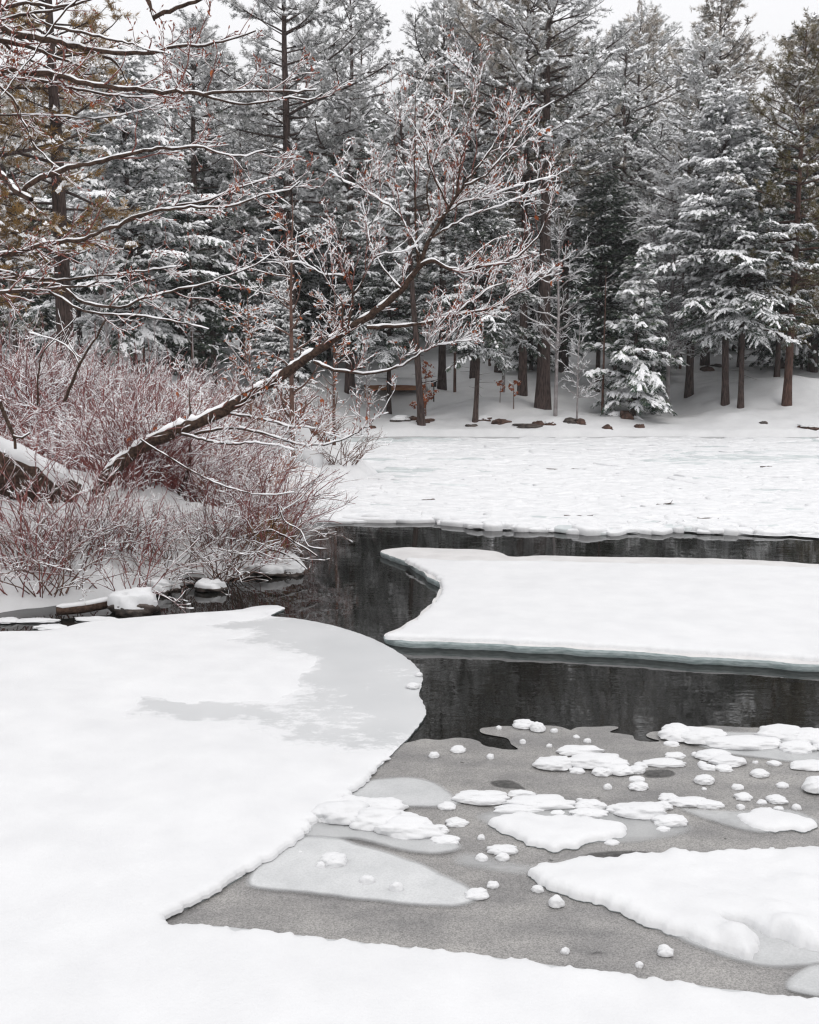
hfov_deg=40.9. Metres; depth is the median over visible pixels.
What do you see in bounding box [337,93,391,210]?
hemlock tree
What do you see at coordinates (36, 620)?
ice shard
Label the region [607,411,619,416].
shore rock
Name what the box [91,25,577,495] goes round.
leaning tree
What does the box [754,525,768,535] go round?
broken ice plate
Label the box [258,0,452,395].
pine tree
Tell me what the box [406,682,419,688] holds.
snow lump
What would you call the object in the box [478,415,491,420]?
shore rock
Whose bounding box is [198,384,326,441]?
red stemmed shrub
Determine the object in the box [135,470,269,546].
red stemmed shrub
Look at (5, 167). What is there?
pine tree
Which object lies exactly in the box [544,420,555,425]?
shore rock
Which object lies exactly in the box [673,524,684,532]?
broken ice plate
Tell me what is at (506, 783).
thin ice patch
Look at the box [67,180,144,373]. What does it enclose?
frosted sapling
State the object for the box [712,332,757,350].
hemlock tree
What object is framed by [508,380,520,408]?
rust leaved sapling
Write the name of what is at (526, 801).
snow pile
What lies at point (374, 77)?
pine tree
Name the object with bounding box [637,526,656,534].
broken ice plate
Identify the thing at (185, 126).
hemlock tree
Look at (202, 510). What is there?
red stemmed shrub
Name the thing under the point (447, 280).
hemlock tree
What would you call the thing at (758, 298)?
hemlock tree
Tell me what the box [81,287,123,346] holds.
hemlock tree
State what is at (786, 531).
broken ice plate
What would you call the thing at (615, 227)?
hemlock tree
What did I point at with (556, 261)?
hemlock tree
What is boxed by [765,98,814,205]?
pine tree
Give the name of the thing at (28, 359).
red stemmed shrub
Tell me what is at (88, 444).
red stemmed shrub
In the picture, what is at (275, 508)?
red stemmed shrub
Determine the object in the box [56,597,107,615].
fallen log
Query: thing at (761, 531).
broken ice plate
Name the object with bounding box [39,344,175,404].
red stemmed shrub
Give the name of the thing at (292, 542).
dead branch
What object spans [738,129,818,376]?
conifer tree
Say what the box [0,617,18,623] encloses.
ice shard
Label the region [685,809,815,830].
sunken ice plate
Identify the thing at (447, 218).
hemlock tree
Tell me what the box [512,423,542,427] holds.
shore rock
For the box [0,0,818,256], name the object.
sky
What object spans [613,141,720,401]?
tree
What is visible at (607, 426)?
shore rock
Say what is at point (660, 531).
broken ice plate
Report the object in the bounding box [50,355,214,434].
red stemmed shrub
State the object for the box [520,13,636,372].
pine tree
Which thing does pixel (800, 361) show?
hemlock tree
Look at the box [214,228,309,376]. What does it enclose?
hemlock tree
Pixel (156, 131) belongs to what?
pine tree
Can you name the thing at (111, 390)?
red stemmed shrub
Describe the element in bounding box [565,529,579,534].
broken ice plate
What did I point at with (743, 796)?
snow lump
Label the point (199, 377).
red stemmed shrub
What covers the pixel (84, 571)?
red stemmed shrub
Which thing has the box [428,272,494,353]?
hemlock tree
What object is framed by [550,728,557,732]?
snow lump
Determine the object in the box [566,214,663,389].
hemlock tree
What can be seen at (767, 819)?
snowy floe
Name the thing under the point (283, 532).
dead grass tuft
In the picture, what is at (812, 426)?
shore rock
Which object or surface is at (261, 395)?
red stemmed shrub
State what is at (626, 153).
pine tree
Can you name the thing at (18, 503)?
red stemmed shrub
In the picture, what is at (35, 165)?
pine tree
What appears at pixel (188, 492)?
red stemmed shrub
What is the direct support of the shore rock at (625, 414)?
on the snowy hillside
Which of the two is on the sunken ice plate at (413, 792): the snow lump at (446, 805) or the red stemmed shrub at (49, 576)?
the snow lump at (446, 805)
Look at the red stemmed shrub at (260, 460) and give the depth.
19.08 m
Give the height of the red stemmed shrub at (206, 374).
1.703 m
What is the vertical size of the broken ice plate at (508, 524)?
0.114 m
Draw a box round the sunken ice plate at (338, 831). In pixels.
[304,822,457,852]
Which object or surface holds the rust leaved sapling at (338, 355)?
on the snowy bank
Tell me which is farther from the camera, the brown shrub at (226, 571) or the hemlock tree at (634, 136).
the hemlock tree at (634, 136)
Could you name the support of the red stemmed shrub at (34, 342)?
on the snowy bank
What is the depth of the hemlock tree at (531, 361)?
46.35 m
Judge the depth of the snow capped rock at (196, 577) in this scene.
14.01 m
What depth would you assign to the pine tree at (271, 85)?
57.27 m
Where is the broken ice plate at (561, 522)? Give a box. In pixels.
[550,519,567,523]
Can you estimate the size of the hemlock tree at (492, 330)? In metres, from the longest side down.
8.237 x 4.973 x 4.868 m
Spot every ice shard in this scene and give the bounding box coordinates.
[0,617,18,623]
[16,617,60,622]
[33,624,66,629]
[75,616,117,620]
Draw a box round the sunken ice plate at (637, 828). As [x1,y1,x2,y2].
[486,808,683,839]
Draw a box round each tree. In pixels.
[0,0,120,314]
[0,0,146,372]
[0,0,354,336]
[0,89,77,361]
[0,112,69,345]
[0,196,81,369]
[0,243,55,358]
[5,59,78,267]
[14,46,249,382]
[16,81,92,312]
[27,122,145,353]
[40,57,98,143]
[43,41,175,378]
[68,218,120,315]
[77,37,177,313]
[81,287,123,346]
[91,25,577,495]
[108,233,125,381]
[113,100,163,277]
[118,236,148,313]
[123,213,239,397]
[128,267,224,375]
[129,0,260,398]
[135,155,185,283]
[135,239,145,383]
[145,122,237,305]
[165,26,254,223]
[165,135,282,389]
[173,70,281,305]
[183,89,301,372]
[183,223,211,385]
[187,302,225,364]
[188,0,409,398]
[200,225,239,351]
[214,184,344,374]
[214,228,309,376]
[218,78,282,216]
[234,47,313,218]
[241,281,324,413]
[242,141,368,372]
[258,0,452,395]
[264,18,348,166]
[285,213,365,360]
[296,177,343,342]
[304,100,358,250]
[321,133,378,315]
[325,237,402,368]
[329,194,446,413]
[330,14,403,175]
[337,89,489,425]
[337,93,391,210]
[338,239,428,358]
[358,0,536,389]
[363,134,453,247]
[363,238,438,335]
[380,183,451,346]
[389,71,463,222]
[392,0,575,378]
[407,179,549,422]
[416,236,447,328]
[424,0,627,395]
[424,0,639,409]
[424,192,516,317]
[428,28,569,372]
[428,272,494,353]
[432,156,471,244]
[438,80,533,272]
[438,230,455,391]
[439,240,460,311]
[447,67,505,272]
[461,14,570,210]
[494,258,582,371]
[503,240,536,334]
[507,222,552,320]
[509,142,594,289]
[513,208,587,334]
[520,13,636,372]
[530,166,665,391]
[543,65,592,213]
[551,94,676,301]
[561,22,695,367]
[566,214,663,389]
[572,176,641,305]
[574,0,685,239]
[582,243,689,419]
[587,243,667,366]
[588,0,684,211]
[598,272,617,414]
[608,21,773,397]
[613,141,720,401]
[615,0,782,365]
[616,82,817,405]
[617,301,684,379]
[629,24,742,348]
[636,115,679,221]
[636,131,682,259]
[640,224,685,322]
[661,139,818,408]
[668,149,709,321]
[670,118,811,366]
[673,310,756,352]
[677,273,683,368]
[679,33,787,130]
[689,6,818,405]
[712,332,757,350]
[728,11,818,372]
[737,211,818,370]
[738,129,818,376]
[756,288,818,369]
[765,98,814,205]
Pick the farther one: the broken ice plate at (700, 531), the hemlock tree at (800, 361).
the hemlock tree at (800, 361)
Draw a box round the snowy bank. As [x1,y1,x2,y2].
[0,399,377,612]
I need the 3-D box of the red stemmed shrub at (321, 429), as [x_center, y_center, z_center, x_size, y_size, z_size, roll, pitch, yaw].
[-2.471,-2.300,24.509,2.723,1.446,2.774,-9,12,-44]
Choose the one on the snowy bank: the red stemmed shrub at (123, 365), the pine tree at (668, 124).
the red stemmed shrub at (123, 365)
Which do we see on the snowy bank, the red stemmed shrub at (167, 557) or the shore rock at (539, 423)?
the red stemmed shrub at (167, 557)
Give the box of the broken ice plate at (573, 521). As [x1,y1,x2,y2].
[568,520,584,523]
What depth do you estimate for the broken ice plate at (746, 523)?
17.87 m
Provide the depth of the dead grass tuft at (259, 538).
14.64 m
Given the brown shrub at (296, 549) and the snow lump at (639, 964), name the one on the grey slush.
the snow lump at (639, 964)
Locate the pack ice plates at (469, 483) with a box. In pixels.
[266,436,818,528]
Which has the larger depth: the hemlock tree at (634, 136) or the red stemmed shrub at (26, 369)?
the hemlock tree at (634, 136)
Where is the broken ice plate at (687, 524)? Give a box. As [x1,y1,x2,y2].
[682,519,699,526]
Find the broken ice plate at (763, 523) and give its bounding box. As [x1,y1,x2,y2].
[757,521,784,525]
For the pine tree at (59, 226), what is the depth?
25.95 m
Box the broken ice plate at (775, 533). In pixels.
[742,528,785,536]
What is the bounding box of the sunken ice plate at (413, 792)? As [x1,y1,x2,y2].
[352,778,456,805]
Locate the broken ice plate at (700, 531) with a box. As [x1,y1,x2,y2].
[697,529,710,533]
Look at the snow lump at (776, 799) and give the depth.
7.25 m
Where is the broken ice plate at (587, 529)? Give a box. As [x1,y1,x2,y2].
[571,522,607,535]
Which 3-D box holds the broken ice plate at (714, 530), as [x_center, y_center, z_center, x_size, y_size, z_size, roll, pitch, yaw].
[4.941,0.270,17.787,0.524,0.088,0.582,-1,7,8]
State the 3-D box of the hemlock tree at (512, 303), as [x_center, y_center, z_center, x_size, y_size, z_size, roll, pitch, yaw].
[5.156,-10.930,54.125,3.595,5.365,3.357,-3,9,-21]
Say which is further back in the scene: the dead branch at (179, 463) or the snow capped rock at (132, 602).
the dead branch at (179, 463)
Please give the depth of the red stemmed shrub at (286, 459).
21.66 m
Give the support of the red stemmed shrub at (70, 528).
on the snowy bank
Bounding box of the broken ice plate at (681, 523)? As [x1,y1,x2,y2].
[677,521,704,524]
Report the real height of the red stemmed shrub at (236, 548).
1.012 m
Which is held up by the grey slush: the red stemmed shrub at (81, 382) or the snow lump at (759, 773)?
the snow lump at (759, 773)
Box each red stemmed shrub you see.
[0,307,110,392]
[0,307,132,433]
[0,310,130,402]
[0,313,80,382]
[0,339,218,461]
[0,345,92,437]
[0,354,104,454]
[0,370,179,469]
[0,384,75,454]
[0,384,107,460]
[0,384,118,468]
[0,428,87,521]
[0,448,153,555]
[0,478,136,567]
[0,480,98,572]
[0,481,84,571]
[0,481,90,552]
[0,486,152,571]
[0,498,119,579]
[0,499,114,596]
[0,505,117,580]
[0,512,129,604]
[1,342,140,430]
[1,343,70,424]
[1,347,154,400]
[3,507,67,570]
[5,350,262,469]
[6,486,154,555]
[7,527,136,591]
[9,379,221,489]
[11,463,158,549]
[12,408,162,473]
[17,486,182,553]
[22,358,170,422]
[23,431,162,515]
[27,501,222,612]
[36,398,229,482]
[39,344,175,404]
[40,471,202,555]
[42,354,255,454]
[44,324,192,416]
[44,372,242,490]
[49,344,152,391]
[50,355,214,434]
[82,346,211,417]
[82,354,259,488]
[83,338,214,402]
[86,493,253,570]
[89,495,208,567]
[103,350,231,405]
[108,425,276,501]
[109,508,235,583]
[112,484,269,562]
[117,500,292,581]
[124,371,253,426]
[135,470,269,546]
[143,365,257,418]
[149,403,287,459]
[149,419,268,483]
[149,504,329,588]
[151,472,275,549]
[153,445,313,514]
[154,482,328,564]
[157,420,288,504]
[158,433,297,512]
[165,453,351,546]
[166,503,311,579]
[168,400,316,503]
[171,482,314,553]
[183,434,357,531]
[188,470,311,541]
[189,459,358,559]
[192,369,323,422]
[193,464,302,523]
[195,419,299,479]
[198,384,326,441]
[208,378,339,444]
[224,473,327,526]
[235,382,354,440]
[236,422,320,485]
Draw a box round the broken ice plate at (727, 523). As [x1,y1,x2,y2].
[704,521,737,525]
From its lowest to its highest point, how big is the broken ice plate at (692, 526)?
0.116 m
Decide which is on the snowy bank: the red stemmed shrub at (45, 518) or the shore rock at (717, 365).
the red stemmed shrub at (45, 518)
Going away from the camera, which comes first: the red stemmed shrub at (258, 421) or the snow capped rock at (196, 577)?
the snow capped rock at (196, 577)
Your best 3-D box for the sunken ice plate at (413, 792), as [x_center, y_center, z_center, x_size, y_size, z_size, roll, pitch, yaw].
[-0.044,1.891,7.418,0.783,0.004,0.567,0,9,0]
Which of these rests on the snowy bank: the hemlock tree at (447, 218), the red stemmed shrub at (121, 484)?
the red stemmed shrub at (121, 484)
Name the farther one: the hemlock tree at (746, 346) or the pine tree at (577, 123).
the pine tree at (577, 123)
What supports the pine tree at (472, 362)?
on the snowy hillside
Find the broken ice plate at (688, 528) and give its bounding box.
[665,524,691,531]
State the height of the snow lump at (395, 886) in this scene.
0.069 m
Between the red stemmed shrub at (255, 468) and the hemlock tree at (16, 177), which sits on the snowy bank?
the red stemmed shrub at (255, 468)
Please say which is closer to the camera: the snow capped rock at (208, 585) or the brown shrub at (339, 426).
the snow capped rock at (208, 585)
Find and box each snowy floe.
[488,811,626,852]
[527,846,818,959]
[737,807,817,832]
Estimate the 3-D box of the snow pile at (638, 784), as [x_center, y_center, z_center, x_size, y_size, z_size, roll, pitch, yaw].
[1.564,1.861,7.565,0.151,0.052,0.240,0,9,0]
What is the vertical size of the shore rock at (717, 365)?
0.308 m
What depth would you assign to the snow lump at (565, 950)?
5.46 m
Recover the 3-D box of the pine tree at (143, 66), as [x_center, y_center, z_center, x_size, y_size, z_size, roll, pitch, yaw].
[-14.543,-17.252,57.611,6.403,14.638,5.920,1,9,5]
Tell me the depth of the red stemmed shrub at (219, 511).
13.96 m
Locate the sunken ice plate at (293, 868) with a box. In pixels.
[249,836,473,905]
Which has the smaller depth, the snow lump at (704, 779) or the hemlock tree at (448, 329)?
the snow lump at (704, 779)
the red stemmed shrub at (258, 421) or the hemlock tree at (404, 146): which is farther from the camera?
the hemlock tree at (404, 146)
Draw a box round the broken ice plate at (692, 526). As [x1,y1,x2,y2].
[675,520,696,530]
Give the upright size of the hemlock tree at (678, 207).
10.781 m
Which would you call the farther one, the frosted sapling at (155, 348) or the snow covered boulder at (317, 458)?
the frosted sapling at (155, 348)
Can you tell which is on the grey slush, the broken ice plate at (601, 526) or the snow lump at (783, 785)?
the snow lump at (783, 785)
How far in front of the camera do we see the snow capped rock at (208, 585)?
13.45 m
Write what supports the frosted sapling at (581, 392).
on the snowy hillside
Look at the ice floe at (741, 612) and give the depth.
12.16 m
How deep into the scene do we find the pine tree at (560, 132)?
37.03 m
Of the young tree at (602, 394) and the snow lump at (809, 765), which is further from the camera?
the young tree at (602, 394)
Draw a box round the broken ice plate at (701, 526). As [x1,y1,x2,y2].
[695,524,711,530]
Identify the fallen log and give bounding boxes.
[0,436,81,503]
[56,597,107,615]
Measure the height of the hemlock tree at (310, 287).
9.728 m
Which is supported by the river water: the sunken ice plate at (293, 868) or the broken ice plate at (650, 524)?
the broken ice plate at (650, 524)
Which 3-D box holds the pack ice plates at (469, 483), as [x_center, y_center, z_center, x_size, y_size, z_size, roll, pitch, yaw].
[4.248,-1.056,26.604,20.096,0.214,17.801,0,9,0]
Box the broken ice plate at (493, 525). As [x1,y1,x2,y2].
[482,519,502,530]
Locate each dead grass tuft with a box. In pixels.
[236,510,300,553]
[253,510,305,547]
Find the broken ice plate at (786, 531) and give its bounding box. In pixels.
[780,527,793,533]
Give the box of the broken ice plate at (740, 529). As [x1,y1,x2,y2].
[736,527,749,534]
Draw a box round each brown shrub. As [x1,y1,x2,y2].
[121,503,280,596]
[227,486,352,554]
[286,407,356,441]
[287,421,391,465]
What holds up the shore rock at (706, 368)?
on the snowy hillside
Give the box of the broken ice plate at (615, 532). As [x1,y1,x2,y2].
[606,529,628,535]
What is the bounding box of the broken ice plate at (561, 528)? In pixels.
[554,525,572,532]
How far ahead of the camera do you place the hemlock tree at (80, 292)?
45.46 m
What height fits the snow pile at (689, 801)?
0.057 m
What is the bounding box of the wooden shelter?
[359,377,430,397]
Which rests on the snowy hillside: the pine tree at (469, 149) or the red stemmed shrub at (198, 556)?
the pine tree at (469, 149)
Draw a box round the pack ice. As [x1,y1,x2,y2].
[481,528,818,537]
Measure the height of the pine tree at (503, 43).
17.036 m
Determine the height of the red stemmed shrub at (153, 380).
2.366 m
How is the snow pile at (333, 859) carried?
on the sunken ice plate at (293, 868)
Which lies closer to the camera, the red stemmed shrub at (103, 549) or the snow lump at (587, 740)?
the snow lump at (587, 740)
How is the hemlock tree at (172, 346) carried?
on the snowy hillside
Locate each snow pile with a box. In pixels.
[311,795,459,844]
[316,852,347,867]
[451,789,608,817]
[475,844,517,862]
[512,719,545,732]
[532,745,633,776]
[606,800,687,831]
[627,776,648,790]
[630,752,686,773]
[658,723,818,753]
[658,793,724,808]
[694,749,746,771]
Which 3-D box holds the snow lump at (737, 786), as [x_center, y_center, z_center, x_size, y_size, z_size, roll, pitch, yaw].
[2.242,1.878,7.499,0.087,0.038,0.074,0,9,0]
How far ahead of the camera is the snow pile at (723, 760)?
7.90 m
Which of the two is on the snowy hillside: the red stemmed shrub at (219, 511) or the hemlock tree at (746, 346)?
the hemlock tree at (746, 346)
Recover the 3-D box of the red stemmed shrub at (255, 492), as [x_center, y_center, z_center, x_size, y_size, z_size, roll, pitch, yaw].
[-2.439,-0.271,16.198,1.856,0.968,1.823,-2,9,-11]
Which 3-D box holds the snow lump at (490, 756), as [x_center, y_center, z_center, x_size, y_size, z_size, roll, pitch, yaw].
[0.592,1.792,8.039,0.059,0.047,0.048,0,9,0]
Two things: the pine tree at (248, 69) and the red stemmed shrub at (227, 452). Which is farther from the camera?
the pine tree at (248, 69)
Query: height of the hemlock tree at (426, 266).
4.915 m
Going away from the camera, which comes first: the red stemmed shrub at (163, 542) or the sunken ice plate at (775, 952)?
the sunken ice plate at (775, 952)
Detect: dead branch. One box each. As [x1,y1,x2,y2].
[0,400,30,448]
[25,310,106,401]
[36,308,76,405]
[140,439,294,510]
[177,409,191,495]
[229,467,327,571]
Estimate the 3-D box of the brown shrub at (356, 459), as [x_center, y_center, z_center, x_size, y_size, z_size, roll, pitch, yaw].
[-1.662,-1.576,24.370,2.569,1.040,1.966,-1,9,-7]
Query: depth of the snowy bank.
13.94 m
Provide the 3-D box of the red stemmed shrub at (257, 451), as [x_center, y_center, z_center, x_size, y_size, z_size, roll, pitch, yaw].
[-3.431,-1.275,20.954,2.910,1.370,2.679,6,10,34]
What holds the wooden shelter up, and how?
on the snowy hillside
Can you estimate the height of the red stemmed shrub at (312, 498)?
1.345 m
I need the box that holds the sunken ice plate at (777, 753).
[698,732,818,760]
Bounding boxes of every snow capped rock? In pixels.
[107,587,160,617]
[146,577,171,595]
[168,580,183,590]
[173,564,210,581]
[194,578,227,592]
[223,557,259,577]
[253,561,287,576]
[285,565,303,576]
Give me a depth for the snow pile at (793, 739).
8.29 m
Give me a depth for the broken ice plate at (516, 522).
18.08 m
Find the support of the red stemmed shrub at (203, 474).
on the snowy bank
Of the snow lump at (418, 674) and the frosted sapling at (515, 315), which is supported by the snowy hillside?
the frosted sapling at (515, 315)
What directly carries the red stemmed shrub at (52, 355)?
on the snowy bank
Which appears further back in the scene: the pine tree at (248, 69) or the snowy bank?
the pine tree at (248, 69)
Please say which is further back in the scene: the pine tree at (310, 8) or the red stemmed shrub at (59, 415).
the pine tree at (310, 8)
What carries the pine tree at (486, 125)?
on the snowy hillside
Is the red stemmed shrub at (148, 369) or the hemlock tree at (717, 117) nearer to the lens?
the red stemmed shrub at (148, 369)
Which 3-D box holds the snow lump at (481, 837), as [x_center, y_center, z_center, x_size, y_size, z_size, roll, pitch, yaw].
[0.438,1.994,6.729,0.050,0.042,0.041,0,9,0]
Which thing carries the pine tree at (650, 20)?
on the snowy hillside
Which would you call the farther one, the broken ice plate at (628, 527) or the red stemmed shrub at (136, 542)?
the broken ice plate at (628, 527)
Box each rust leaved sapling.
[219,277,275,447]
[239,174,330,468]
[308,269,359,444]
[409,360,438,415]
[494,380,504,396]
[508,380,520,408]
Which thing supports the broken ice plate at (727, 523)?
on the river water
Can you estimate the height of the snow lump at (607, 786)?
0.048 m
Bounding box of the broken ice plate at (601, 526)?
[586,521,610,529]
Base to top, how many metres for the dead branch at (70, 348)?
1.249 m
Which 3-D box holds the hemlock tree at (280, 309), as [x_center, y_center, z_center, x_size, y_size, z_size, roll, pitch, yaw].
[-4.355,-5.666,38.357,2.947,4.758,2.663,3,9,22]
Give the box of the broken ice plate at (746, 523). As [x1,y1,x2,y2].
[738,521,760,526]
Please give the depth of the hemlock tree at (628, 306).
45.86 m
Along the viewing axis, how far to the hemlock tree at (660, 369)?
44.38 m
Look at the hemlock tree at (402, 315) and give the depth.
48.90 m
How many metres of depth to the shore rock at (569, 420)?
36.83 m
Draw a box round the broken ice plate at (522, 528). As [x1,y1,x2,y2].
[513,520,541,531]
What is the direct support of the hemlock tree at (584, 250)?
on the snowy hillside
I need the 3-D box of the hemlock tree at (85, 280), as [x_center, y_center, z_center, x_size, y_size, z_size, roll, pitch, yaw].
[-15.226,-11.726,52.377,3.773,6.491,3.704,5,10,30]
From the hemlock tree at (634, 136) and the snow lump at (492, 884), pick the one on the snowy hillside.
the hemlock tree at (634, 136)
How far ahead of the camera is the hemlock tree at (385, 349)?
40.23 m
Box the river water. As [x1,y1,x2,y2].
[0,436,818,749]
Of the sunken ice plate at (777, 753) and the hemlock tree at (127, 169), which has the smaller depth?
the sunken ice plate at (777, 753)
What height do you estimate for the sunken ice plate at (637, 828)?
0.004 m
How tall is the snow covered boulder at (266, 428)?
0.684 m
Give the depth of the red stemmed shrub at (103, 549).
13.06 m
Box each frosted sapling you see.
[0,248,36,378]
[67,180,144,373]
[137,299,175,386]
[169,305,232,401]
[350,330,388,423]
[473,200,537,391]
[511,189,590,415]
[557,309,601,418]
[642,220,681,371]
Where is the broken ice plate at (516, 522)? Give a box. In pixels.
[499,520,535,529]
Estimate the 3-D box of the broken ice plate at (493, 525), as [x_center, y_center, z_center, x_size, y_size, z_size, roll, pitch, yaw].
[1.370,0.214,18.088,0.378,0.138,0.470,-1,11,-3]
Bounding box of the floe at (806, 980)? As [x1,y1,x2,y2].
[787,965,818,995]
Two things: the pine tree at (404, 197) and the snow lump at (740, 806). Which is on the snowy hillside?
the pine tree at (404, 197)
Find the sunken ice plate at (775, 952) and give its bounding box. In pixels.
[677,923,818,965]
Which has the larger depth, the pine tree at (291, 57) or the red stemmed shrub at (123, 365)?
the pine tree at (291, 57)
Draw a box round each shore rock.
[389,415,410,421]
[416,418,434,422]
[465,424,477,426]
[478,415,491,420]
[491,418,511,424]
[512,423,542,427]
[532,421,544,425]
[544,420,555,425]
[563,417,577,423]
[575,418,585,424]
[602,424,612,429]
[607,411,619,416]
[620,410,633,419]
[634,424,644,427]
[700,366,714,371]
[710,363,721,367]
[797,423,818,430]
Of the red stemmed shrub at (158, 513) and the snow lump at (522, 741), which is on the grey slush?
the snow lump at (522, 741)
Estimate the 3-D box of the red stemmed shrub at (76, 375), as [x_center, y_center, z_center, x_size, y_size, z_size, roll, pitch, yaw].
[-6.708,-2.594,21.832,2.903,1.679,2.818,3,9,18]
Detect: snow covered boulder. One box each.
[236,422,277,442]
[270,423,323,467]
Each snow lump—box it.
[359,875,374,883]
[389,881,402,891]
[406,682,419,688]
[415,672,422,676]
[428,752,439,758]
[437,801,455,810]
[445,817,468,827]
[450,745,465,753]
[464,887,488,899]
[477,834,484,839]
[486,754,493,759]
[487,881,498,888]
[519,739,525,743]
[531,885,543,892]
[548,894,564,908]
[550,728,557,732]
[560,947,569,953]
[583,738,590,742]
[603,783,611,789]
[604,839,619,845]
[635,961,643,967]
[657,944,673,956]
[663,741,679,746]
[693,774,714,784]
[731,784,743,789]
[733,792,752,800]
[736,804,744,809]
[750,768,769,777]
[756,799,766,804]
[765,794,788,803]
[766,760,781,765]
[773,806,783,810]
[775,782,788,788]
[790,759,818,770]
[791,804,801,810]
[801,776,818,793]
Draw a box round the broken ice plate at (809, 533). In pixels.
[796,532,814,536]
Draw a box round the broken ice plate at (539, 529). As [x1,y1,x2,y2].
[529,526,548,532]
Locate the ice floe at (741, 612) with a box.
[380,547,818,671]
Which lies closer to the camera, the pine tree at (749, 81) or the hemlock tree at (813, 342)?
the hemlock tree at (813, 342)
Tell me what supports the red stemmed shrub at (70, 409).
on the snowy bank
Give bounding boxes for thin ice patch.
[491,780,522,787]
[587,851,648,857]
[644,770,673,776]
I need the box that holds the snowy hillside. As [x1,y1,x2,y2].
[0,254,818,436]
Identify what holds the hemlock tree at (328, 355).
on the snowy hillside
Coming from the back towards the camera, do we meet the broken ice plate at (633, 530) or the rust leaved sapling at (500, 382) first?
the rust leaved sapling at (500, 382)
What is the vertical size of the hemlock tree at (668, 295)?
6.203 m
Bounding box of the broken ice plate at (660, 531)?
[648,527,672,534]
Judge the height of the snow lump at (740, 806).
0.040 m
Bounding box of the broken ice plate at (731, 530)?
[703,524,739,535]
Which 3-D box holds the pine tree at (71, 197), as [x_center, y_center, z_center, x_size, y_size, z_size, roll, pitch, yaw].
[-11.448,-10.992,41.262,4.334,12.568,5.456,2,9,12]
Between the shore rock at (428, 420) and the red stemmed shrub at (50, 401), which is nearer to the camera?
the red stemmed shrub at (50, 401)
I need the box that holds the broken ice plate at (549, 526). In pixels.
[540,523,556,529]
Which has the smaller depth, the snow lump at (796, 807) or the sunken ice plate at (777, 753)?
the snow lump at (796, 807)
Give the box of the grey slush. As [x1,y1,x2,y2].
[166,725,818,998]
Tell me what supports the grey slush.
on the river water
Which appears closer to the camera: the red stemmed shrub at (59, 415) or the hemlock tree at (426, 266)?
the red stemmed shrub at (59, 415)
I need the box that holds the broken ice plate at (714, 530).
[707,527,723,533]
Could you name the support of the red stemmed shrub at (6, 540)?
on the snowy bank
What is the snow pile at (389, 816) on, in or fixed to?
on the sunken ice plate at (338, 831)
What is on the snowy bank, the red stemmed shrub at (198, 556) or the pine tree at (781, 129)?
the red stemmed shrub at (198, 556)
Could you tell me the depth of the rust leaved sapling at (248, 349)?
21.66 m
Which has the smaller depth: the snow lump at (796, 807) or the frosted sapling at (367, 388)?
the snow lump at (796, 807)
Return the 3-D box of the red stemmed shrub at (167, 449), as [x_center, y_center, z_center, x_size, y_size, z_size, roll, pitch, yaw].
[-3.592,-1.161,15.403,2.653,1.667,2.860,0,9,1]
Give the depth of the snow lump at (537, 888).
6.07 m
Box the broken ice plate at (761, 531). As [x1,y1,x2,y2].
[750,527,765,535]
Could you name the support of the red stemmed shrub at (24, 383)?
on the snowy bank
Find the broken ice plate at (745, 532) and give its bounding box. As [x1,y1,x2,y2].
[743,530,752,534]
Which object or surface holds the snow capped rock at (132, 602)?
in the river water
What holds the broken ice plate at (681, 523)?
on the river water
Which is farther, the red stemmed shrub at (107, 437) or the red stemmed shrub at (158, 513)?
the red stemmed shrub at (107, 437)
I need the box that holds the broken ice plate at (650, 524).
[632,522,661,526]
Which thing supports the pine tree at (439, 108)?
on the snowy hillside
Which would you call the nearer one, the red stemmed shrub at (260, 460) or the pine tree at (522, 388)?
the red stemmed shrub at (260, 460)
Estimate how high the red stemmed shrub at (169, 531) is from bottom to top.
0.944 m
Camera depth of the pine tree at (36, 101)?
61.40 m
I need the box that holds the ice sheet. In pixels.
[0,605,818,1023]
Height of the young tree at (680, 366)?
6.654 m
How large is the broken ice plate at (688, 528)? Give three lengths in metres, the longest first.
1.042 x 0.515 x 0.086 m
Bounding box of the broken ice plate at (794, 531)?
[786,528,800,533]
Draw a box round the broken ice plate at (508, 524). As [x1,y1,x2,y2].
[505,521,513,529]
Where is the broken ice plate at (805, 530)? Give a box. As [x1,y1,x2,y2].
[797,528,815,532]
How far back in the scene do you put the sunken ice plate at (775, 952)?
5.45 m
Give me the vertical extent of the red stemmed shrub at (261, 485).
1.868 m
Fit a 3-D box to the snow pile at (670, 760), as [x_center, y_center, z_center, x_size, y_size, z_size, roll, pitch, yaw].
[1.806,1.809,7.900,0.594,0.055,0.241,-7,11,-37]
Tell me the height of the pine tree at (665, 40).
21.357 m
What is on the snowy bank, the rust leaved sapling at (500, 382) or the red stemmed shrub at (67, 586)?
the red stemmed shrub at (67, 586)
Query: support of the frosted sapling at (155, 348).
on the snowy hillside
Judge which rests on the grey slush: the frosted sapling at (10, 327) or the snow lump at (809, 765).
the snow lump at (809, 765)
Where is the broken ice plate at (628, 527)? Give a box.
[618,521,632,528]
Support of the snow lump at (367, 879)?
on the sunken ice plate at (293, 868)
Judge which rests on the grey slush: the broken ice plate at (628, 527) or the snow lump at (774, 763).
the snow lump at (774, 763)
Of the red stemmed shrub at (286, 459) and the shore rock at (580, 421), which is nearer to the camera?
the red stemmed shrub at (286, 459)
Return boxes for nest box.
[431,381,436,401]
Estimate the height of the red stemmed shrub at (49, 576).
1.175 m
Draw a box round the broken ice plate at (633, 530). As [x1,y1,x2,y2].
[629,527,637,532]
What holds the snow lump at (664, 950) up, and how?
on the grey slush

